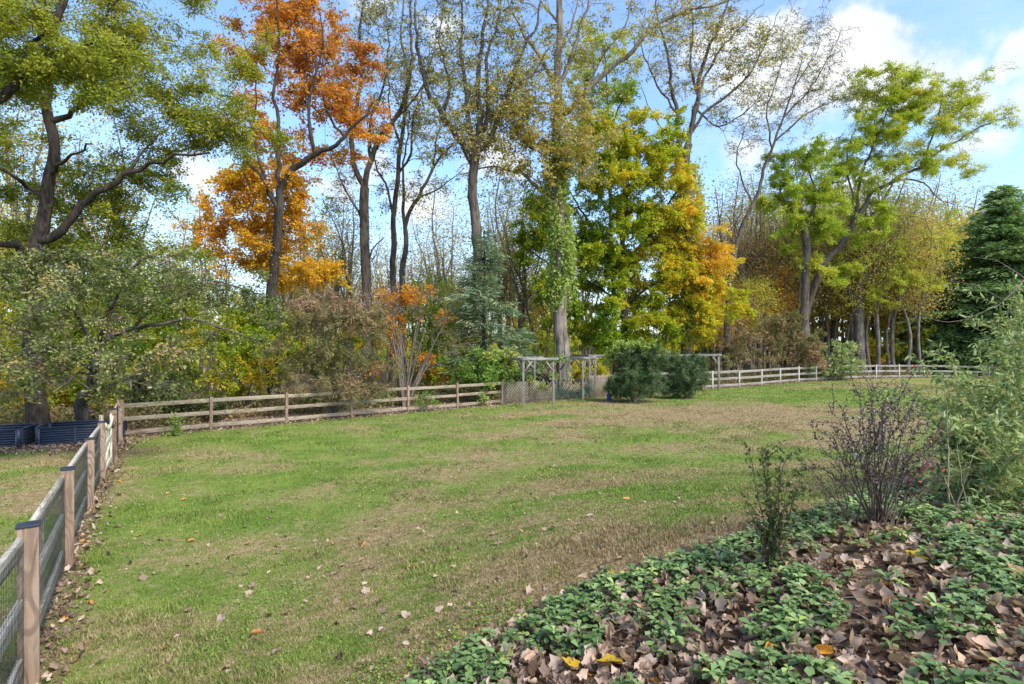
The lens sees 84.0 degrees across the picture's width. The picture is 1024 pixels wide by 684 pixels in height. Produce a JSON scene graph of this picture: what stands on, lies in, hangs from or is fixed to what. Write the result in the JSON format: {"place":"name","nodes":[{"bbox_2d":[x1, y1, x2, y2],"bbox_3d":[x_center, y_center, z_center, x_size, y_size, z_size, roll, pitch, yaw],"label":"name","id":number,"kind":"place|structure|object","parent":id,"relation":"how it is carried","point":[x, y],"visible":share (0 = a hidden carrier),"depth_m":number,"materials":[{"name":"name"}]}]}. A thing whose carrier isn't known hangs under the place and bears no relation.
{"place":"outdoors","nodes":[
{"label":"outdoors","id":0,"kind":"place"},
{"bbox_2d":[0,345,1023,683],"bbox_3d":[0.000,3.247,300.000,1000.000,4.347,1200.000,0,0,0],"label":"ground","id":1,"kind":"structure","parent":0,"point":[470,427],"depth_m":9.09,"materials":[{"name":"plant"}]},
{"bbox_2d":[0,423,37,447],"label":"raised garden bed","id":2,"kind":"object","parent":1,"relation":"on","point":[16,435],"visible":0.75,"depth_m":15.67,"materials":[{"name":"paint"}]},
{"bbox_2d":[0,348,62,420],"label":"bush","id":3,"kind":"object","parent":1,"relation":"on","point":[3,384],"visible":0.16,"depth_m":21.44,"materials":[{"name":"plant"}]},
{"bbox_2d":[0,104,91,381],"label":"distant tree","id":4,"kind":"object","parent":1,"relation":"on","point":[31,156],"visible":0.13,"depth_m":33.96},
{"bbox_2d":[0,421,105,683],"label":"fence","id":5,"kind":"object","parent":1,"relation":"on","point":[29,550],"visible":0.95,"depth_m":5.11,"materials":[{"name":"brown wood"}]},
{"bbox_2d":[0,98,112,376],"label":"distant tree","id":6,"kind":"object","parent":1,"relation":"on","point":[40,153],"visible":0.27,"depth_m":30.10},
{"bbox_2d":[0,266,115,385],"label":"distant tree","id":7,"kind":"object","parent":1,"relation":"on","point":[76,333],"visible":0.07,"depth_m":27.48,"materials":[{"name":"green plant"}]},
{"bbox_2d":[0,300,133,381],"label":"bush","id":8,"kind":"object","parent":1,"relation":"on","point":[10,345],"visible":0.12,"depth_m":26.63,"materials":[{"name":"green plant"}]},
{"bbox_2d":[0,0,152,139],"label":"maple tree","id":9,"kind":"object","parent":1,"relation":"on","point":[40,68],"visible":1,"depth_m":13.39,"materials":[{"name":"green plant"}]},
{"bbox_2d":[34,419,126,445],"bbox_3d":[-12.565,2.635,16.687,2.024,0.519,1.224,0,0,-25],"label":"raised garden bed","id":10,"kind":"object","parent":1,"relation":"on","point":[64,433],"visible":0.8,"depth_m":16.11,"materials":[{"name":"paint"}]},
{"bbox_2d":[46,355,132,413],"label":"bush","id":11,"kind":"object","parent":1,"relation":"on","point":[69,397],"visible":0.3,"depth_m":22.19,"materials":[{"name":"plant"}]},
{"bbox_2d":[25,133,168,362],"bbox_3d":[-23.993,-4.309,33.237,6.735,15.653,7.171,0,0,16],"label":"distant tree","id":12,"kind":"object","parent":1,"relation":"on","point":[83,222],"visible":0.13,"depth_m":32.70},
{"bbox_2d":[26,100,188,382],"bbox_3d":[-27.119,-6.813,37.999,9.909,20.771,8.957,0,0,-23],"label":"distant tree","id":13,"kind":"object","parent":1,"relation":"on","point":[99,126],"visible":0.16,"depth_m":38.06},
{"bbox_2d":[99,398,122,462],"bbox_3d":[-10.517,2.310,14.958,0.368,1.438,3.226,0,0,-32],"label":"fence","id":14,"kind":"object","parent":1,"relation":"on","point":[116,411],"visible":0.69,"depth_m":13.70,"materials":[{"name":"brown wood"}]},
{"bbox_2d":[56,261,180,385],"bbox_3d":[-21.033,-0.748,29.920,5.921,8.148,6.265,0,0,22],"label":"distant tree","id":15,"kind":"object","parent":1,"relation":"on","point":[141,323],"visible":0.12,"depth_m":29.82,"materials":[{"name":"green plant"}]},
{"bbox_2d":[0,240,287,420],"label":"crabapple tree","id":16,"kind":"object","parent":1,"relation":"on","point":[51,299],"visible":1,"depth_m":14.21,"materials":[{"name":"green plant"}]},
{"bbox_2d":[106,300,188,389],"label":"bush","id":17,"kind":"object","parent":1,"relation":"on","point":[143,346],"visible":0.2,"depth_m":24.84,"materials":[{"name":"plant"}]},
{"bbox_2d":[0,0,303,425],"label":"maple tree","id":18,"kind":"object","parent":1,"relation":"on","point":[213,129],"visible":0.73,"depth_m":19.07,"materials":[{"name":"green plant"}]},
{"bbox_2d":[104,363,232,421],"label":"bush","id":19,"kind":"object","parent":1,"relation":"on","point":[193,407],"visible":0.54,"depth_m":20.79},
{"bbox_2d":[124,265,216,379],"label":"distant tree","id":20,"kind":"object","parent":1,"relation":"on","point":[176,315],"visible":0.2,"depth_m":33.85,"materials":[{"name":"green plant"}]},
{"bbox_2d":[151,193,244,380],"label":"distant tree","id":21,"kind":"object","parent":1,"relation":"on","point":[200,367],"visible":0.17,"depth_m":41.89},
{"bbox_2d":[141,295,256,398],"bbox_3d":[-13.510,0.455,24.403,4.956,5.039,3.204,0,0,0],"label":"bush","id":22,"kind":"object","parent":1,"relation":"on","point":[232,317],"visible":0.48,"depth_m":24.32,"materials":[{"name":"green plant"}]},
{"bbox_2d":[183,220,256,383],"bbox_3d":[-19.565,-2.573,38.259,5.105,11.863,5.435,0,0,-19],"label":"distant tree","id":23,"kind":"object","parent":1,"relation":"on","point":[230,275],"visible":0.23,"depth_m":37.93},
{"bbox_2d":[195,323,294,408],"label":"bush","id":24,"kind":"object","parent":1,"relation":"on","point":[251,375],"visible":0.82,"depth_m":23.25,"materials":[{"name":"plant"}]},
{"bbox_2d":[216,301,316,404],"bbox_3d":[-11.229,0.520,26.600,4.882,4.879,2.854,0,0,0],"label":"bush","id":25,"kind":"object","parent":1,"relation":"on","point":[273,330],"visible":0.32,"depth_m":26.25,"materials":[{"name":"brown plant"}]},
{"bbox_2d":[162,0,396,403],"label":"maple tree","id":26,"kind":"object","parent":1,"relation":"on","point":[253,235],"visible":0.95,"depth_m":27.79,"materials":[{"name":"orange plant"}]},
{"bbox_2d":[123,382,502,434],"bbox_3d":[-6.166,2.407,21.868,14.697,1.242,0.125,0,0,-39],"label":"rail fence","id":27,"kind":"object","parent":1,"relation":"on","point":[286,407],"visible":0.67,"depth_m":20.31,"materials":[{"name":"brown wood"}]},
{"bbox_2d":[251,284,405,412],"bbox_3d":[-6.989,0.382,22.064,5.792,5.192,3.792,0,0,0],"label":"bush","id":28,"kind":"object","parent":1,"relation":"on","point":[352,311],"visible":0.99,"depth_m":21.83,"materials":[{"name":"plant"}]},
{"bbox_2d":[290,193,374,375],"bbox_3d":[-12.643,-3.566,40.310,6.026,14.005,6.416,0,0,-24],"label":"distant tree","id":29,"kind":"object","parent":1,"relation":"on","point":[338,287],"visible":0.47,"depth_m":39.66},
{"bbox_2d":[292,320,387,398],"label":"bush","id":30,"kind":"object","parent":1,"relation":"on","point":[364,343],"visible":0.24,"depth_m":28.76,"materials":[{"name":"plant"}]},
{"bbox_2d":[303,192,385,373],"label":"distant tree","id":31,"kind":"object","parent":1,"relation":"on","point":[346,253],"visible":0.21,"depth_m":49.84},
{"bbox_2d":[312,183,398,379],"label":"distant tree","id":32,"kind":"object","parent":1,"relation":"on","point":[350,260],"visible":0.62,"depth_m":40.05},
{"bbox_2d":[312,0,458,385],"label":"tulip tree","id":33,"kind":"object","parent":1,"relation":"on","point":[365,252],"visible":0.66,"depth_m":33.83,"materials":[{"name":"brown plant"}]},
{"bbox_2d":[336,0,446,386],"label":"tulip tree","id":34,"kind":"object","parent":1,"relation":"on","point":[392,206],"visible":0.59,"depth_m":35.88,"materials":[{"name":"green plant"}]},
{"bbox_2d":[338,281,457,397],"bbox_3d":[-5.554,-0.044,28.447,5.812,6.037,2.636,0,0,7],"label":"orange shrub","id":35,"kind":"object","parent":1,"relation":"on","point":[406,296],"visible":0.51,"depth_m":28.39,"materials":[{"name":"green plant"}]},
{"bbox_2d":[359,274,480,406],"bbox_3d":[-4.258,0.000,25.754,5.864,5.985,2.963,0,0,0],"label":"bare shrub","id":36,"kind":"object","parent":1,"relation":"on","point":[404,381],"visible":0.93,"depth_m":25.50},
{"bbox_2d":[388,264,467,382],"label":"distant tree","id":37,"kind":"object","parent":1,"relation":"on","point":[410,334],"visible":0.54,"depth_m":39.51,"materials":[{"name":"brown plant"}]},
{"bbox_2d":[383,167,482,377],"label":"distant tree","id":38,"kind":"object","parent":1,"relation":"on","point":[435,249],"visible":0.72,"depth_m":45.88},
{"bbox_2d":[394,40,481,386],"bbox_3d":[-4.845,-7.966,37.004,5.911,22.065,4.281,0,0,-10],"label":"tulip tree","id":39,"kind":"object","parent":1,"relation":"on","point":[405,220],"visible":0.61,"depth_m":36.86,"materials":[{"name":"brown plant"}]},
{"bbox_2d":[394,334,481,398],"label":"bush","id":40,"kind":"object","parent":1,"relation":"on","point":[429,379],"visible":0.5,"depth_m":28.75,"materials":[{"name":"plant"}]},
{"bbox_2d":[0,476,882,683],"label":"clover","id":41,"kind":"object","parent":1,"relation":"on","point":[456,637],"visible":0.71,"depth_m":5.47,"materials":[{"name":"plant"}]},
{"bbox_2d":[415,198,482,360],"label":"distant tree","id":42,"kind":"object","parent":1,"relation":"on","point":[452,236],"visible":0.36,"depth_m":50.15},
{"bbox_2d":[415,227,529,395],"bbox_3d":[-1.943,-1.431,29.057,5.810,8.888,5.907,0,0,0],"label":"pine tree","id":43,"kind":"object","parent":1,"relation":"on","point":[480,299],"visible":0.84,"depth_m":28.66,"materials":[{"name":"green plant"}]},
{"bbox_2d":[4,390,941,683],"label":"leaf scraps","id":44,"kind":"object","parent":1,"relation":"on","point":[370,632],"visible":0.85,"depth_m":6.74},
{"bbox_2d":[387,0,559,395],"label":"tulip tree","id":45,"kind":"object","parent":1,"relation":"on","point":[478,145],"visible":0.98,"depth_m":30.81,"materials":[{"name":"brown plant"}]},
{"bbox_2d":[0,377,981,683],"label":"leaf litter","id":46,"kind":"object","parent":1,"relation":"on","point":[76,551],"visible":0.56,"depth_m":10.05,"materials":[{"name":"plant"}]},
{"bbox_2d":[445,154,540,375],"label":"distant tree","id":47,"kind":"object","parent":1,"relation":"on","point":[505,280],"visible":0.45,"depth_m":43.87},
{"bbox_2d":[0,367,990,430],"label":"undergrowth","id":48,"kind":"object","parent":1,"relation":"on","point":[55,416],"visible":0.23,"depth_m":24.21,"materials":[{"name":"plant"}]},
{"bbox_2d":[2,263,1021,377],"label":"woods","id":49,"kind":"object","parent":1,"relation":"on","point":[573,350],"visible":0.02,"depth_m":68.62,"materials":[{"name":"brown plant"}]},
{"bbox_2d":[480,169,547,354],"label":"distant tree","id":50,"kind":"object","parent":1,"relation":"on","point":[516,290],"visible":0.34,"depth_m":41.66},
{"bbox_2d":[492,252,540,368],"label":"distant tree","id":51,"kind":"object","parent":1,"relation":"on","point":[519,322],"visible":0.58,"depth_m":42.08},
{"bbox_2d":[497,215,550,367],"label":"distant tree","id":52,"kind":"object","parent":1,"relation":"on","point":[525,303],"visible":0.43,"depth_m":41.68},
{"bbox_2d":[498,327,551,391],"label":"pine tree","id":53,"kind":"object","parent":1,"relation":"on","point":[524,350],"visible":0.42,"depth_m":31.24,"materials":[{"name":"green plant"}]},
{"bbox_2d":[504,356,558,406],"bbox_3d":[0.982,1.861,26.908,2.510,2.305,2.397,0,0,-29],"label":"grape arbor","id":54,"kind":"object","parent":1,"relation":"on","point":[522,367],"visible":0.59,"depth_m":26.23,"materials":[{"name":"grey wood"}]},
{"bbox_2d":[446,344,521,399],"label":"bush","id":55,"kind":"object","parent":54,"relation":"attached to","point":[490,364],"visible":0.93,"depth_m":26.55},
{"bbox_2d":[507,266,569,366],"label":"distant tree","id":56,"kind":"object","parent":1,"relation":"on","point":[535,326],"visible":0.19,"depth_m":53.69,"materials":[{"name":"green plant"}]},
{"bbox_2d":[502,311,609,378],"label":"bush","id":57,"kind":"object","parent":1,"relation":"on","point":[600,370],"visible":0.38,"depth_m":34.74,"materials":[{"name":"plant"}]},
{"bbox_2d":[502,375,611,402],"bbox_3d":[2.740,2.396,28.887,8.073,1.258,0.211,0,0,-38],"label":"lattice fence","id":58,"kind":"object","parent":1,"relation":"on","point":[543,392],"visible":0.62,"depth_m":27.98,"materials":[{"name":"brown wood"}]},
{"bbox_2d":[554,356,596,401],"bbox_3d":[3.560,1.880,28.973,2.183,2.302,1.906,0,0,-45],"label":"grape arbor","id":59,"kind":"object","parent":1,"relation":"on","point":[594,363],"visible":0.68,"depth_m":28.52,"materials":[{"name":"grey wood"}]},
{"bbox_2d":[462,0,727,392],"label":"tulip tree","id":60,"kind":"object","parent":1,"relation":"on","point":[559,110],"visible":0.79,"depth_m":32.59,"materials":[{"name":"green plant"}]},
{"bbox_2d":[538,131,581,314],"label":"ivy","id":61,"kind":"object","parent":60,"relation":"attached to","point":[570,249],"visible":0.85,"depth_m":32.56,"materials":[{"name":"plant"}]},
{"bbox_2d":[562,15,643,376],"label":"ash tree","id":62,"kind":"object","parent":1,"relation":"on","point":[627,88],"visible":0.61,"depth_m":44.72,"materials":[{"name":"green plant"}]},
{"bbox_2d":[507,103,757,383],"bbox_3d":[8.018,-6.353,37.197,16.762,18.873,7.077,0,0,0],"label":"maple tree","id":63,"kind":"object","parent":1,"relation":"on","point":[621,260],"visible":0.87,"depth_m":36.78,"materials":[{"name":"green plant"}]},
{"bbox_2d":[602,341,669,402],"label":"evergreen bush","id":64,"kind":"object","parent":1,"relation":"on","point":[615,387],"visible":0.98,"depth_m":27.08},
{"bbox_2d":[601,337,669,400],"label":"vine","id":65,"kind":"object","parent":64,"relation":"attached to","point":[620,343],"visible":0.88,"depth_m":27.11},
{"bbox_2d":[570,353,721,392],"bbox_3d":[7.848,1.860,33.357,8.908,2.334,2.194,0,0,-17],"label":"grape arbor","id":66,"kind":"object","parent":1,"relation":"on","point":[590,364],"visible":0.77,"depth_m":32.87,"materials":[{"name":"grey wood"}]},
{"bbox_2d":[659,347,711,398],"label":"evergreen bush","id":67,"kind":"object","parent":1,"relation":"on","point":[683,372],"visible":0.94,"depth_m":28.91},
{"bbox_2d":[399,464,1023,683],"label":"ground cover","id":68,"kind":"object","parent":1,"relation":"on","point":[785,631],"visible":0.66,"depth_m":3.60,"materials":[{"name":"plant"}]},
{"bbox_2d":[401,465,1023,683],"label":"leaf litter","id":69,"kind":"object","parent":1,"relation":"on","point":[900,664],"visible":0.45,"depth_m":3.35,"materials":[{"name":"plant"}]},
{"bbox_2d":[627,0,815,382],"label":"tulip tree","id":70,"kind":"object","parent":1,"relation":"on","point":[698,88],"visible":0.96,"depth_m":38.36,"materials":[{"name":"brown plant"}]},
{"bbox_2d":[661,156,715,352],"bbox_3d":[11.847,-4.836,38.495,3.560,15.446,3.764,0,0,-20],"label":"ivy","id":71,"kind":"object","parent":70,"relation":"attached to","point":[694,173],"visible":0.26,"depth_m":37.89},
{"bbox_2d":[698,176,775,374],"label":"distant tree","id":72,"kind":"object","parent":1,"relation":"on","point":[734,230],"visible":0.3,"depth_m":48.96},
{"bbox_2d":[702,317,781,381],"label":"bush","id":73,"kind":"object","parent":1,"relation":"on","point":[740,337],"visible":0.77,"depth_m":39.56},
{"bbox_2d":[704,159,794,373],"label":"distant tree","id":74,"kind":"object","parent":1,"relation":"on","point":[739,250],"visible":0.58,"depth_m":50.06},
{"bbox_2d":[715,210,790,372],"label":"distant tree","id":75,"kind":"object","parent":1,"relation":"on","point":[749,366],"visible":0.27,"depth_m":51.29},
{"bbox_2d":[724,268,792,375],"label":"distant tree","id":76,"kind":"object","parent":1,"relation":"on","point":[747,283],"visible":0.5,"depth_m":45.39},
{"bbox_2d":[714,187,805,373],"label":"distant tree","id":77,"kind":"object","parent":1,"relation":"on","point":[762,273],"visible":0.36,"depth_m":50.92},
{"bbox_2d":[722,195,800,368],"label":"distant tree","id":78,"kind":"object","parent":1,"relation":"on","point":[763,257],"visible":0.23,"depth_m":51.55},
{"bbox_2d":[739,255,800,371],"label":"distant tree","id":79,"kind":"object","parent":1,"relation":"on","point":[773,309],"visible":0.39,"depth_m":49.69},
{"bbox_2d":[739,440,810,571],"bbox_3d":[1.871,1.167,4.039,0.492,0.947,0.466,0,0,20],"label":"young shrub","id":80,"kind":"object","parent":1,"relation":"on","point":[769,503],"visible":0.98,"depth_m":4.03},
{"bbox_2d":[731,297,827,377],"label":"bush","id":81,"kind":"object","parent":1,"relation":"on","point":[792,342],"visible":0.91,"depth_m":41.70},
{"bbox_2d":[746,205,821,373],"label":"distant tree","id":82,"kind":"object","parent":1,"relation":"on","point":[788,274],"visible":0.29,"depth_m":51.57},
{"bbox_2d":[722,0,878,381],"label":"locust tree","id":83,"kind":"object","parent":1,"relation":"on","point":[776,138],"visible":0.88,"depth_m":41.40,"materials":[{"name":"brown plant"}]},
{"bbox_2d":[749,132,853,378],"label":"locust tree","id":84,"kind":"object","parent":1,"relation":"on","point":[821,224],"visible":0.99,"depth_m":43.76,"materials":[{"name":"green plant"}]},
{"bbox_2d":[757,202,846,355],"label":"distant tree","id":85,"kind":"object","parent":1,"relation":"on","point":[798,281],"visible":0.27,"depth_m":51.04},
{"bbox_2d":[775,342,830,377],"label":"bush","id":86,"kind":"object","parent":1,"relation":"on","point":[813,356],"visible":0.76,"depth_m":41.92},
{"bbox_2d":[797,445,852,525],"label":"barberry shrub","id":87,"kind":"object","parent":1,"relation":"on","point":[838,503],"visible":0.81,"depth_m":4.84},
{"bbox_2d":[777,192,876,365],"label":"distant tree","id":88,"kind":"object","parent":1,"relation":"on","point":[827,327],"visible":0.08,"depth_m":53.09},
{"bbox_2d":[651,364,1003,388],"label":"rail fence","id":89,"kind":"object","parent":1,"relation":"on","point":[761,376],"visible":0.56,"depth_m":41.34,"materials":[{"name":"white wood"}]},
{"bbox_2d":[803,333,867,379],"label":"bush","id":90,"kind":"object","parent":1,"relation":"on","point":[837,368],"visible":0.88,"depth_m":42.63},
{"bbox_2d":[817,222,885,373],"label":"distant tree","id":91,"kind":"object","parent":1,"relation":"on","point":[848,325],"visible":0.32,"depth_m":51.36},
{"bbox_2d":[818,217,897,321],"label":"distant tree","id":92,"kind":"object","parent":1,"relation":"on","point":[851,300],"visible":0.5,"depth_m":49.90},
{"bbox_2d":[791,360,948,531],"bbox_3d":[2.995,0.843,4.638,1.481,1.400,1.073,0,0,0],"label":"barberry shrub","id":93,"kind":"object","parent":1,"relation":"on","point":[878,512],"visible":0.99,"depth_m":4.62,"materials":[{"name":"plant"}]},
{"bbox_2d":[819,176,920,346],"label":"distant tree","id":94,"kind":"object","parent":1,"relation":"on","point":[866,212],"visible":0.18,"depth_m":50.86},
{"bbox_2d":[835,201,924,374],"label":"distant tree","id":95,"kind":"object","parent":1,"relation":"on","point":[868,362],"visible":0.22,"depth_m":51.28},
{"bbox_2d":[832,176,939,374],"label":"distant tree","id":96,"kind":"object","parent":1,"relation":"on","point":[877,333],"visible":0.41,"depth_m":49.57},
{"bbox_2d":[811,174,962,375],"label":"locust tree","id":97,"kind":"object","parent":1,"relation":"on","point":[858,328],"visible":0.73,"depth_m":49.65,"materials":[{"name":"green plant"}]},
{"bbox_2d":[848,324,938,364],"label":"bush","id":98,"kind":"object","parent":1,"relation":"on","point":[896,352],"visible":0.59,"depth_m":53.51,"materials":[{"name":"plant"}]},
{"bbox_2d":[854,189,940,374],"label":"distant tree","id":99,"kind":"object","parent":1,"relation":"on","point":[886,338],"visible":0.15,"depth_m":52.73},
{"bbox_2d":[853,191,945,374],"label":"distant tree","id":100,"kind":"object","parent":1,"relation":"on","point":[892,353],"visible":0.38,"depth_m":50.68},
{"bbox_2d":[865,197,951,374],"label":"distant tree","id":101,"kind":"object","parent":1,"relation":"on","point":[908,361],"visible":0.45,"depth_m":50.12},
{"bbox_2d":[805,55,1023,363],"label":"locust tree","id":102,"kind":"object","parent":1,"relation":"on","point":[899,91],"visible":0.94,"depth_m":45.46,"materials":[{"name":"green plant"}]},
{"bbox_2d":[864,217,966,373],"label":"distant tree","id":103,"kind":"object","parent":1,"relation":"on","point":[900,335],"visible":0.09,"depth_m":57.13,"materials":[{"name":"green plant"}]},
{"bbox_2d":[883,217,970,374],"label":"distant tree","id":104,"kind":"object","parent":1,"relation":"on","point":[919,310],"visible":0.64,"depth_m":49.80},
{"bbox_2d":[882,187,973,373],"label":"distant tree","id":105,"kind":"object","parent":1,"relation":"on","point":[915,338],"visible":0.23,"depth_m":53.02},
{"bbox_2d":[860,269,1023,464],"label":"butterfly bush","id":106,"kind":"object","parent":1,"relation":"on","point":[1016,319],"visible":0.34,"depth_m":7.22,"materials":[{"name":"green leaves"},{"name":"twigs"}]},
{"bbox_2d":[868,184,1023,377],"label":"hemlock tree","id":107,"kind":"object","parent":1,"relation":"on","point":[998,232],"visible":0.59,"depth_m":51.97,"materials":[{"name":"green plant"}]},
{"bbox_2d":[898,276,997,375],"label":"hemlock tree","id":108,"kind":"object","parent":1,"relation":"on","point":[949,331],"visible":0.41,"depth_m":52.78,"materials":[{"name":"green plant"}]},
{"bbox_2d":[938,381,974,511],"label":"dry stalk","id":109,"kind":"object","parent":1,"relation":"on","point":[948,489],"visible":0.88,"depth_m":5.00,"materials":[{"name":"plant"}]},
{"bbox_2d":[890,321,1023,487],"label":"butterfly bush","id":110,"kind":"object","parent":1,"relation":"on","point":[997,410],"visible":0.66,"depth_m":6.08,"materials":[{"name":"green leaves"},{"name":"twigs"}]},
{"bbox_2d":[914,429,1023,507],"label":"butterfly bush","id":111,"kind":"object","parent":1,"relation":"on","point":[994,472],"visible":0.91,"depth_m":5.15,"materials":[{"name":"green leaves"},{"name":"twigs"}]},
{"bbox_2d":[0,0,1023,342],"label":"sky","id":112,"kind":"structure","parent":0,"point":[965,37],"materials":[{"name":"blue"}]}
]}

